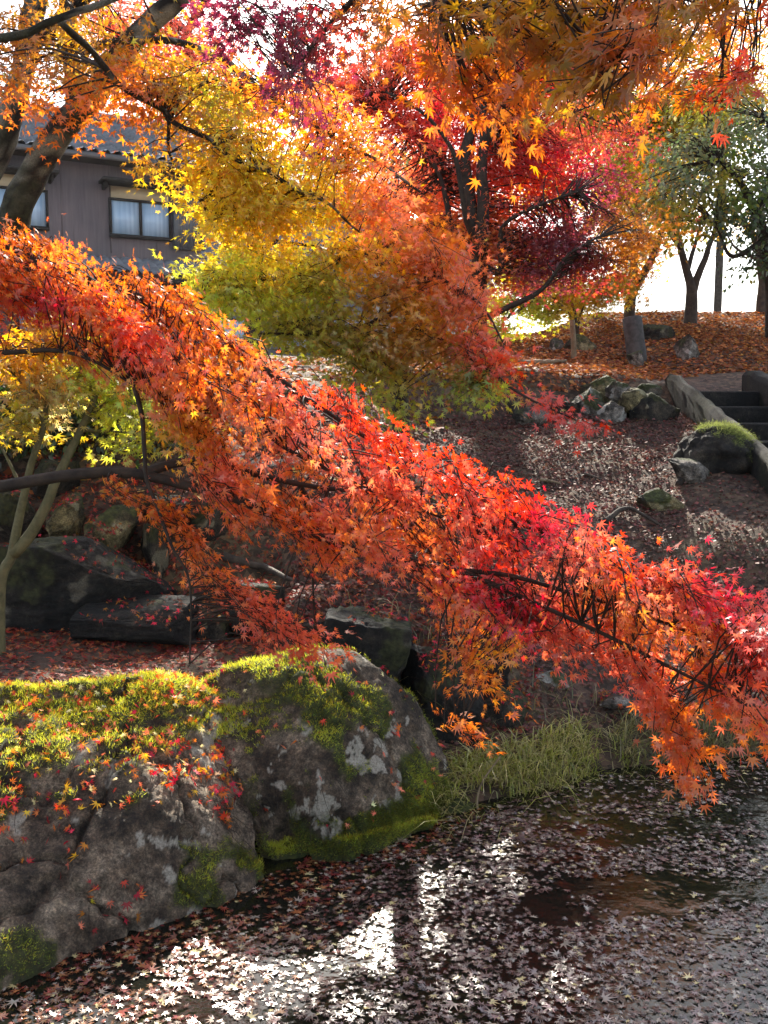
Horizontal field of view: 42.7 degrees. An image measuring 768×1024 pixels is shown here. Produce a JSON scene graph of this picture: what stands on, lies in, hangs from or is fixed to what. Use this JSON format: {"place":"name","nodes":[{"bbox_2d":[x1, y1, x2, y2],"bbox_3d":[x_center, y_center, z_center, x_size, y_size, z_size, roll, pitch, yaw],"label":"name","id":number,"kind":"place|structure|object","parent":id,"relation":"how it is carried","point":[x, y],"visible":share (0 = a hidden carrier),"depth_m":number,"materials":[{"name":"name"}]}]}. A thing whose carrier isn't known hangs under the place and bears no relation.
{"place":"outdoors","nodes":[
{"label":"outdoors","id":0,"kind":"place"},
{"bbox_2d":[2,346,451,581],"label":"fallen leaves","id":1,"kind":"object","parent":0,"point":[8,471],"depth_m":7.59,"materials":[{"name":"brown plant"}]},
{"bbox_2d":[0,753,767,1023],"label":"water","id":2,"kind":"structure","parent":0,"point":[550,908],"depth_m":3.78,"materials":[{"name":"black liquid"}]},
{"bbox_2d":[0,758,767,1023],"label":"floating leaves","id":3,"kind":"object","parent":2,"relation":"on","point":[293,936],"visible":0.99,"depth_m":3.63,"materials":[{"name":"brown plant"}]},
{"bbox_2d":[0,312,767,808],"bbox_3d":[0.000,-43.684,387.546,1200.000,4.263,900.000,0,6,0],"label":"ground","id":4,"kind":"structure","parent":0,"point":[718,382],"depth_m":7.32,"materials":[{"name":"soil"}]},
{"bbox_2d":[0,489,44,542],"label":"rock","id":5,"kind":"object","parent":4,"relation":"on","point":[8,504],"visible":0.45,"depth_m":6.44,"materials":[{"name":"stone"}]},
{"bbox_2d":[0,73,57,105],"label":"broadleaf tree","id":6,"kind":"object","parent":4,"relation":"on","point":[33,85],"visible":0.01,"depth_m":43.68,"materials":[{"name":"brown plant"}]},
{"bbox_2d":[33,454,71,471],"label":"fallen leaves","id":7,"kind":"object","parent":4,"relation":"on","point":[48,458],"visible":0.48,"depth_m":7.10,"materials":[{"name":"red plant"}]},
{"bbox_2d":[31,459,80,497],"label":"rock","id":8,"kind":"object","parent":4,"relation":"on","point":[45,467],"visible":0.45,"depth_m":6.99,"materials":[{"name":"stone"}]},
{"bbox_2d":[46,492,85,536],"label":"rock","id":9,"kind":"object","parent":4,"relation":"on","point":[67,520],"visible":0.69,"depth_m":6.46,"materials":[{"name":"stone"}]},
{"bbox_2d":[45,487,83,519],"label":"fallen leaves","id":10,"kind":"object","parent":9,"relation":"on","point":[63,501],"visible":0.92,"depth_m":6.52,"materials":[{"name":"red plant"}]},
{"bbox_2d":[0,536,177,632],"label":"rock","id":11,"kind":"object","parent":4,"relation":"on","point":[52,585],"visible":0.59,"depth_m":5.84,"materials":[{"name":"black stone"}]},
{"bbox_2d":[0,532,172,591],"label":"fallen leaves","id":12,"kind":"object","parent":11,"relation":"on","point":[105,570],"visible":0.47,"depth_m":6.08,"materials":[{"name":"red plant"}]},
{"bbox_2d":[0,329,205,469],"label":"evergreen bush","id":13,"kind":"object","parent":4,"relation":"on","point":[73,418],"visible":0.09,"depth_m":7.31,"materials":[{"name":"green plant"}]},
{"bbox_2d":[0,100,226,355],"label":"house","id":14,"kind":"structure","parent":4,"relation":"on","point":[108,217],"depth_m":25.61,"materials":[{"name":"grey wood"}]},
{"bbox_2d":[0,165,58,230],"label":"window","id":15,"kind":"structure","parent":14,"relation":"in","point":[40,213],"depth_m":24.77,"materials":[{"name":"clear glass"}]},
{"bbox_2d":[16,301,58,333],"bbox_3d":[-8.752,-4.977,25.038,1.144,0.914,0.120,-3,7,-28],"label":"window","id":16,"kind":"structure","parent":14,"relation":"in","point":[17,320],"depth_m":24.84,"materials":[{"name":"glass"}]},
{"bbox_2d":[98,176,183,241],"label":"window","id":17,"kind":"structure","parent":14,"relation":"in","point":[131,215],"depth_m":25.90,"materials":[{"name":"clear glass"}]},
{"bbox_2d":[84,504,142,550],"bbox_3d":[-1.795,0.120,6.528,0.294,0.333,0.496,3,7,22],"label":"rock","id":18,"kind":"object","parent":4,"relation":"on","point":[113,515],"visible":0.78,"depth_m":6.42,"materials":[{"name":"stone"}]},
{"bbox_2d":[87,502,133,547],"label":"fallen leaves","id":19,"kind":"object","parent":18,"relation":"on","point":[105,531],"visible":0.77,"depth_m":6.31,"materials":[{"name":"red plant"}]},
{"bbox_2d":[0,314,230,654],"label":"maple tree","id":20,"kind":"object","parent":4,"relation":"on","point":[28,391],"visible":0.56,"depth_m":5.21,"materials":[{"name":"yellow plant"}]},
{"bbox_2d":[0,667,265,991],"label":"boulder","id":21,"kind":"object","parent":4,"relation":"on","point":[178,853],"visible":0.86,"depth_m":3.96,"materials":[{"name":"stone"}]},
{"bbox_2d":[0,668,231,815],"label":"fallen leaves","id":22,"kind":"object","parent":21,"relation":"on","point":[142,755],"visible":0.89,"depth_m":4.29,"materials":[{"name":"orange plant"}]},
{"bbox_2d":[0,674,243,934],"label":"fallen leaves","id":23,"kind":"object","parent":21,"relation":"on","point":[168,752],"visible":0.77,"depth_m":4.12,"materials":[{"name":"red plant"}]},
{"bbox_2d":[69,594,199,644],"bbox_3d":[-1.458,0.646,5.822,0.720,0.238,0.442,0,6,0],"label":"rock","id":24,"kind":"object","parent":4,"relation":"on","point":[124,627],"visible":0.89,"depth_m":5.67,"materials":[{"name":"black stone"}]},
{"bbox_2d":[79,591,200,631],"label":"fallen leaves","id":25,"kind":"object","parent":24,"relation":"on","point":[156,613],"visible":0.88,"depth_m":5.69,"materials":[{"name":"red plant"}]},
{"bbox_2d":[140,522,168,577],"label":"rock","id":26,"kind":"object","parent":4,"relation":"on","point":[152,550],"visible":0.55,"depth_m":6.49,"materials":[{"name":"stone"}]},
{"bbox_2d":[139,493,191,529],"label":"rock","id":27,"kind":"object","parent":4,"relation":"on","point":[170,497],"visible":0.27,"depth_m":6.68,"materials":[{"name":"stone"}]},
{"bbox_2d":[140,488,192,504],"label":"fallen leaves","id":28,"kind":"object","parent":27,"relation":"on","point":[179,496],"visible":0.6,"depth_m":6.74,"materials":[{"name":"red plant"}]},
{"bbox_2d":[135,106,210,163],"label":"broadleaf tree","id":29,"kind":"object","parent":4,"relation":"on","point":[176,119],"visible":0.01,"depth_m":45.43,"materials":[{"name":"yellow plant"}]},
{"bbox_2d":[49,0,347,352],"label":"maple tree","id":30,"kind":"object","parent":4,"relation":"on","point":[179,25],"visible":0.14,"depth_m":14.84,"materials":[{"name":"orange plant"}]},
{"bbox_2d":[187,499,241,540],"bbox_3d":[-1.194,0.078,6.928,0.403,0.407,0.500,0,6,0],"label":"rock","id":31,"kind":"object","parent":4,"relation":"on","point":[201,520],"visible":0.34,"depth_m":6.75,"materials":[{"name":"stone"}]},
{"bbox_2d":[197,614,233,642],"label":"rock","id":32,"kind":"object","parent":4,"relation":"on","point":[213,631],"visible":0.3,"depth_m":5.89,"materials":[{"name":"stone"}]},
{"bbox_2d":[202,610,227,641],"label":"fallen leaves","id":33,"kind":"object","parent":32,"relation":"on","point":[224,613],"visible":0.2,"depth_m":5.97,"materials":[{"name":"red plant"}]},
{"bbox_2d":[0,0,446,275],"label":"maple tree","id":34,"kind":"object","parent":4,"relation":"on","point":[240,192],"visible":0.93,"depth_m":5.46,"materials":[{"name":"yellow plant"}]},
{"bbox_2d":[224,582,285,632],"bbox_3d":[-0.784,0.556,6.006,0.409,0.290,0.445,0,6,0],"label":"rock","id":35,"kind":"object","parent":4,"relation":"on","point":[261,587],"visible":0.28,"depth_m":5.81,"materials":[{"name":"black stone"}]},
{"bbox_2d":[230,577,284,624],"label":"fallen leaves","id":36,"kind":"object","parent":35,"relation":"on","point":[264,580],"visible":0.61,"depth_m":5.98,"materials":[{"name":"red plant"}]},
{"bbox_2d":[0,472,548,733],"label":"fallen leaves","id":37,"kind":"object","parent":4,"relation":"on","point":[137,661],"visible":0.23,"depth_m":5.70,"materials":[{"name":"red plant"}]},
{"bbox_2d":[262,386,305,417],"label":"rock","id":38,"kind":"object","parent":4,"relation":"on","point":[286,390],"visible":0.09,"depth_m":8.35,"materials":[{"name":"stone"}]},
{"bbox_2d":[262,617,323,651],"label":"rock","id":39,"kind":"object","parent":4,"relation":"on","point":[306,624],"visible":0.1,"depth_m":5.52,"materials":[{"name":"stone"}]},
{"bbox_2d":[275,130,331,173],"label":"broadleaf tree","id":40,"kind":"object","parent":4,"relation":"on","point":[302,165],"depth_m":56.96,"materials":[{"name":"yellow plant"}]},
{"bbox_2d":[201,171,406,356],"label":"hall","id":41,"kind":"structure","parent":4,"relation":"on","point":[271,350],"depth_m":37.39,"materials":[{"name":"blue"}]},
{"bbox_2d":[215,318,243,352],"bbox_3d":[-5.810,-6.759,37.683,1.400,1.300,0.068,1,7,6],"label":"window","id":42,"kind":"structure","parent":41,"relation":"in","point":[226,330],"depth_m":37.61,"materials":[{"name":"glass"}]},
{"bbox_2d":[278,318,312,352],"bbox_3d":[-3.349,-6.730,37.426,1.400,1.300,0.068,1,7,6],"label":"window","id":43,"kind":"structure","parent":41,"relation":"in","point":[311,318],"depth_m":37.42,"materials":[{"name":"glass"}]},
{"bbox_2d":[200,643,456,861],"bbox_3d":[-0.319,1.242,4.765,1.372,1.161,1.098,0,6,0],"label":"boulder","id":44,"kind":"object","parent":4,"relation":"on","point":[340,754],"visible":0.87,"depth_m":4.50,"materials":[{"name":"stone"}]},
{"bbox_2d":[205,644,443,828],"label":"fallen leaves","id":45,"kind":"object","parent":44,"relation":"on","point":[361,728],"visible":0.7,"depth_m":4.61,"materials":[{"name":"red plant"}]},
{"bbox_2d":[321,606,411,684],"bbox_3d":[-0.113,0.833,5.447,0.529,0.612,0.486,0,6,0],"label":"rock","id":46,"kind":"object","parent":4,"relation":"on","point":[384,642],"visible":0.47,"depth_m":5.22,"materials":[{"name":"black stone"}]},
{"bbox_2d":[348,604,408,623],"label":"fallen leaves","id":47,"kind":"object","parent":46,"relation":"on","point":[390,614],"visible":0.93,"depth_m":5.47,"materials":[{"name":"red plant"}]},
{"bbox_2d":[0,213,767,813],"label":"maple tree","id":48,"kind":"object","parent":4,"relation":"on","point":[144,353],"visible":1,"depth_m":2.54,"materials":[{"name":"red plant"}]},
{"bbox_2d":[150,184,624,491],"bbox_3d":[-0.225,-0.951,6.092,2.524,2.297,2.392,-3,7,-26],"label":"maple tree","id":49,"kind":"object","parent":4,"relation":"on","point":[232,284],"visible":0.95,"depth_m":6.11,"materials":[{"name":"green plant"}]},
{"bbox_2d":[357,140,421,190],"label":"broadleaf tree","id":50,"kind":"object","parent":4,"relation":"on","point":[395,163],"visible":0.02,"depth_m":52.03,"materials":[{"name":"brown plant"}]},
{"bbox_2d":[398,833,409,840],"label":"rock","id":51,"kind":"object","parent":4,"relation":"on","point":[399,838],"visible":0.09,"depth_m":4.49,"materials":[{"name":"stone"}]},
{"bbox_2d":[361,214,499,333],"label":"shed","id":52,"kind":"structure","parent":4,"relation":"on","point":[377,308],"depth_m":36.81,"materials":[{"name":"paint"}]},
{"bbox_2d":[422,0,447,332],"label":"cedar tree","id":53,"kind":"object","parent":4,"relation":"on","point":[436,11],"visible":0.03,"depth_m":22.00,"materials":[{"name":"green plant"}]},
{"bbox_2d":[401,642,486,745],"bbox_3d":[0.322,0.996,5.475,0.485,0.528,0.496,0,6,0],"label":"rock","id":54,"kind":"object","parent":4,"relation":"on","point":[419,679],"visible":0.52,"depth_m":5.27,"materials":[{"name":"black stone"}]},
{"bbox_2d":[413,635,485,714],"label":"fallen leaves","id":55,"kind":"object","parent":54,"relation":"on","point":[430,651],"visible":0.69,"depth_m":5.35,"materials":[{"name":"red plant"}]},
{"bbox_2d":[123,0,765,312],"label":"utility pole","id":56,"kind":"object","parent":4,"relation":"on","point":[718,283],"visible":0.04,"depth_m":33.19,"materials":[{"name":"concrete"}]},
{"bbox_2d":[440,798,474,813],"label":"rock","id":57,"kind":"object","parent":4,"relation":"on","point":[454,805],"visible":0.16,"depth_m":4.82,"materials":[{"name":"stone"}]},
{"bbox_2d":[180,0,767,204],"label":"maple tree","id":58,"kind":"object","parent":4,"relation":"on","point":[598,43],"visible":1,"depth_m":2.35,"materials":[{"name":"orange plant"}]},
{"bbox_2d":[476,756,500,808],"bbox_3d":[0.513,1.398,4.908,0.049,0.315,0.224,4,8,32],"label":"twig","id":59,"kind":"object","parent":4,"relation":"on","point":[478,791],"visible":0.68,"depth_m":4.88,"materials":[{"name":"brown wood"}]},
{"bbox_2d":[482,637,509,691],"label":"rock","id":60,"kind":"object","parent":4,"relation":"on","point":[505,677],"visible":0.12,"depth_m":5.57,"materials":[{"name":"black stone"}]},
{"bbox_2d":[285,0,707,364],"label":"maple tree","id":61,"kind":"object","parent":4,"relation":"on","point":[486,205],"visible":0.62,"depth_m":10.64,"materials":[{"name":"red plant"}]},
{"bbox_2d":[481,684,528,730],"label":"rock","id":62,"kind":"object","parent":4,"relation":"on","point":[494,715],"visible":0.51,"depth_m":5.45,"materials":[{"name":"stone"}]},
{"bbox_2d":[484,684,530,711],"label":"fallen leaves","id":63,"kind":"object","parent":4,"relation":"on","point":[515,699],"visible":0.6,"depth_m":5.50,"materials":[{"name":"brown plant"}]},
{"bbox_2d":[506,401,521,418],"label":"rock","id":64,"kind":"object","parent":4,"relation":"on","point":[509,403],"visible":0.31,"depth_m":10.40,"materials":[{"name":"stone"}]},
{"bbox_2d":[274,368,767,768],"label":"fallen leaves","id":65,"kind":"object","parent":4,"relation":"on","point":[610,510],"depth_m":8.15,"materials":[{"name":"brown plant"}]},
{"bbox_2d":[389,700,666,848],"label":"grass","id":66,"kind":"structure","parent":4,"relation":"on","point":[525,763],"depth_m":5.16,"materials":[{"name":"green plant"}]},
{"bbox_2d":[514,403,548,425],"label":"rock","id":67,"kind":"object","parent":4,"relation":"on","point":[521,414],"visible":0.59,"depth_m":10.09,"materials":[{"name":"grey stone"}]},
{"bbox_2d":[517,359,566,364],"bbox_3d":[1.978,-1.838,12.121,0.088,0.122,1.064,6,9,42],"label":"log","id":68,"kind":"object","parent":4,"relation":"on","point":[546,361],"visible":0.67,"depth_m":12.10,"materials":[{"name":"brown wood"}]},
{"bbox_2d":[320,579,767,787],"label":"grass","id":69,"kind":"structure","parent":4,"relation":"on","point":[533,679],"depth_m":5.59,"materials":[{"name":"green plant"}]},
{"bbox_2d":[532,667,565,689],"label":"fallen leaves","id":70,"kind":"object","parent":4,"relation":"on","point":[540,671],"visible":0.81,"depth_m":5.86,"materials":[{"name":"red plant"}]},
{"bbox_2d":[535,670,569,689],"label":"rock","id":71,"kind":"object","parent":4,"relation":"on","point":[556,681],"visible":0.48,"depth_m":5.87,"materials":[{"name":"grey stone"}]},
{"bbox_2d":[549,338,563,349],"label":"rock","id":72,"kind":"object","parent":4,"relation":"on","point":[556,343],"visible":0.6,"depth_m":14.09,"materials":[{"name":"grey stone"}]},
{"bbox_2d":[465,258,649,344],"bbox_3d":[2.707,-3.279,15.313,3.035,1.982,1.669,0,6,0],"label":"yellow shrub","id":73,"kind":"object","parent":4,"relation":"on","point":[559,307],"visible":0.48,"depth_m":15.12,"materials":[{"name":"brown plant"}]},
{"bbox_2d":[552,398,578,414],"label":"rock","id":74,"kind":"object","parent":4,"relation":"on","point":[571,403],"visible":0.27,"depth_m":10.42,"materials":[{"name":"stone"}]},
{"bbox_2d":[569,320,575,357],"bbox_3d":[2.505,-2.167,13.039,0.105,0.753,0.079,0,6,0],"label":"wooden post","id":75,"kind":"object","parent":4,"relation":"on","point":[573,338],"visible":0.56,"depth_m":13.00,"materials":[{"name":"brown wood"}]},
{"bbox_2d":[563,334,596,351],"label":"rock","id":76,"kind":"object","parent":4,"relation":"on","point":[584,342],"visible":0.52,"depth_m":13.90,"materials":[{"name":"stone"}]},
{"bbox_2d":[409,310,767,391],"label":"fallen leaves","id":77,"kind":"object","parent":4,"relation":"on","point":[595,365],"visible":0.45,"depth_m":13.73,"materials":[{"name":"orange plant"}]},
{"bbox_2d":[573,386,604,415],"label":"rock","id":78,"kind":"object","parent":4,"relation":"on","point":[592,407],"visible":0.5,"depth_m":10.36,"materials":[{"name":"grey stone"}]},
{"bbox_2d":[584,472,601,479],"bbox_3d":[1.873,-0.317,8.775,0.182,0.069,0.027,2,7,17],"label":"fallen branch","id":79,"kind":"object","parent":4,"relation":"on","point":[587,474],"visible":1,"depth_m":8.77,"materials":[{"name":"brown wood"}]},
{"bbox_2d":[577,375,615,401],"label":"rock","id":80,"kind":"object","parent":4,"relation":"on","point":[599,385],"visible":0.44,"depth_m":10.75,"materials":[{"name":"stone"}]},
{"bbox_2d":[592,401,626,422],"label":"rock","id":81,"kind":"object","parent":4,"relation":"on","point":[612,411],"visible":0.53,"depth_m":10.10,"materials":[{"name":"grey stone"}]},
{"bbox_2d":[598,689,630,701],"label":"fallen leaves","id":82,"kind":"object","parent":4,"relation":"on","point":[609,694],"visible":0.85,"depth_m":5.80,"materials":[{"name":"red plant"}]},
{"bbox_2d":[600,692,630,708],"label":"rock","id":83,"kind":"object","parent":4,"relation":"on","point":[608,702],"visible":0.87,"depth_m":5.72,"materials":[{"name":"grey stone"}]},
{"bbox_2d":[605,381,629,403],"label":"rock","id":84,"kind":"object","parent":4,"relation":"on","point":[614,390],"visible":0.54,"depth_m":10.43,"materials":[{"name":"grey stone"}]},
{"bbox_2d":[491,0,767,319],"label":"yellow tree","id":85,"kind":"object","parent":4,"relation":"on","point":[747,90],"visible":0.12,"depth_m":18.95,"materials":[{"name":"brown plant"}]},
{"bbox_2d":[617,387,645,415],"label":"rock","id":86,"kind":"object","parent":4,"relation":"on","point":[631,397],"visible":0.57,"depth_m":10.21,"materials":[{"name":"stone"}]},
{"bbox_2d":[603,506,662,526],"bbox_3d":[1.994,0.036,7.950,0.472,0.152,0.206,0,6,0],"label":"fallen branch","id":87,"kind":"object","parent":4,"relation":"on","point":[613,514],"visible":0.99,"depth_m":7.95,"materials":[{"name":"grey wood"}]},
{"bbox_2d":[622,315,646,361],"bbox_3d":[3.391,-2.228,13.259,0.262,0.826,0.420,-4,7,-28],"label":"concrete drum","id":88,"kind":"object","parent":4,"relation":"on","point":[633,333],"visible":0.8,"depth_m":13.16,"materials":[{"name":"grey concrete"}]},
{"bbox_2d":[626,350,643,365],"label":"rock","id":89,"kind":"object","parent":4,"relation":"on","point":[635,358],"visible":0.89,"depth_m":12.87,"materials":[{"name":"grey stone"}]},
{"bbox_2d":[637,383,662,396],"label":"rock","id":90,"kind":"object","parent":4,"relation":"on","point":[646,388],"visible":0.44,"depth_m":10.60,"materials":[{"name":"grey stone"}]},
{"bbox_2d":[605,166,696,317],"bbox_3d":[4.277,-4.222,15.914,1.819,2.766,2.074,0,6,0],"label":"leaning tree","id":91,"kind":"object","parent":4,"relation":"on","point":[631,311],"visible":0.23,"depth_m":15.93,"materials":[{"name":"brown plant"}]},
{"bbox_2d":[629,392,680,420],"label":"rock","id":92,"kind":"object","parent":4,"relation":"on","point":[650,405],"visible":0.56,"depth_m":10.12,"materials":[{"name":"stone"}]},
{"bbox_2d":[643,324,675,340],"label":"rock","id":93,"kind":"object","parent":4,"relation":"on","point":[655,332],"visible":0.55,"depth_m":14.40,"materials":[{"name":"stone"}]},
{"bbox_2d":[636,488,685,510],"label":"rock","id":94,"kind":"object","parent":4,"relation":"on","point":[658,499],"visible":0.84,"depth_m":8.08,"materials":[{"name":"stone"}]},
{"bbox_2d":[588,690,767,785],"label":"grass","id":95,"kind":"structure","parent":4,"relation":"on","point":[704,731],"depth_m":5.56,"materials":[{"name":"green plant"}]},
{"bbox_2d":[674,334,699,359],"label":"rock","id":96,"kind":"object","parent":4,"relation":"on","point":[686,347],"visible":0.96,"depth_m":13.07,"materials":[{"name":"grey stone"}]},
{"bbox_2d":[668,457,710,483],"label":"rock","id":97,"kind":"object","parent":4,"relation":"on","point":[691,471],"visible":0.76,"depth_m":8.46,"materials":[{"name":"grey stone"}]},
{"bbox_2d":[621,144,767,323],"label":"bare tree","id":98,"kind":"object","parent":4,"relation":"on","point":[691,303],"visible":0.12,"depth_m":17.18,"materials":[{"name":"brown plant"}]},
{"bbox_2d":[624,65,767,337],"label":"broadleaf tree","id":99,"kind":"object","parent":4,"relation":"on","point":[708,159],"visible":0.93,"depth_m":14.52,"materials":[{"name":"green plant"}]},
{"bbox_2d":[665,370,767,493],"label":"stone steps","id":100,"kind":"structure","parent":4,"relation":"on","point":[747,406],"depth_m":10.31,"materials":[{"name":"grey stone"}]},
{"bbox_2d":[673,418,759,485],"bbox_3d":[3.051,-0.483,8.774,1.080,0.735,0.690,0,6,0],"label":"mossy rock","id":101,"kind":"object","parent":4,"relation":"on","point":[715,447],"visible":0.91,"depth_m":8.57,"materials":[{"name":"stone"}]},
{"bbox_2d":[714,202,764,313],"bbox_3d":[6.944,-4.735,18.638,1.306,2.310,1.667,2,7,15],"label":"bare tree","id":102,"kind":"object","parent":4,"relation":"on","point":[760,303],"visible":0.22,"depth_m":18.57,"materials":[{"name":"brown plant"}]},
{"bbox_2d":[0,0,767,333],"label":"sky","id":103,"kind":"structure","parent":0,"point":[743,299],"materials":[{"name":"white"}]},
{"bbox_2d":[586,294,684,314],"bbox_3d":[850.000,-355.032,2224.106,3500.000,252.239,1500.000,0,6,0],"label":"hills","id":104,"kind":"structure","parent":0,"point":[655,303],"depth_m":1881.41,"materials":[{"name":"white"}]}
]}

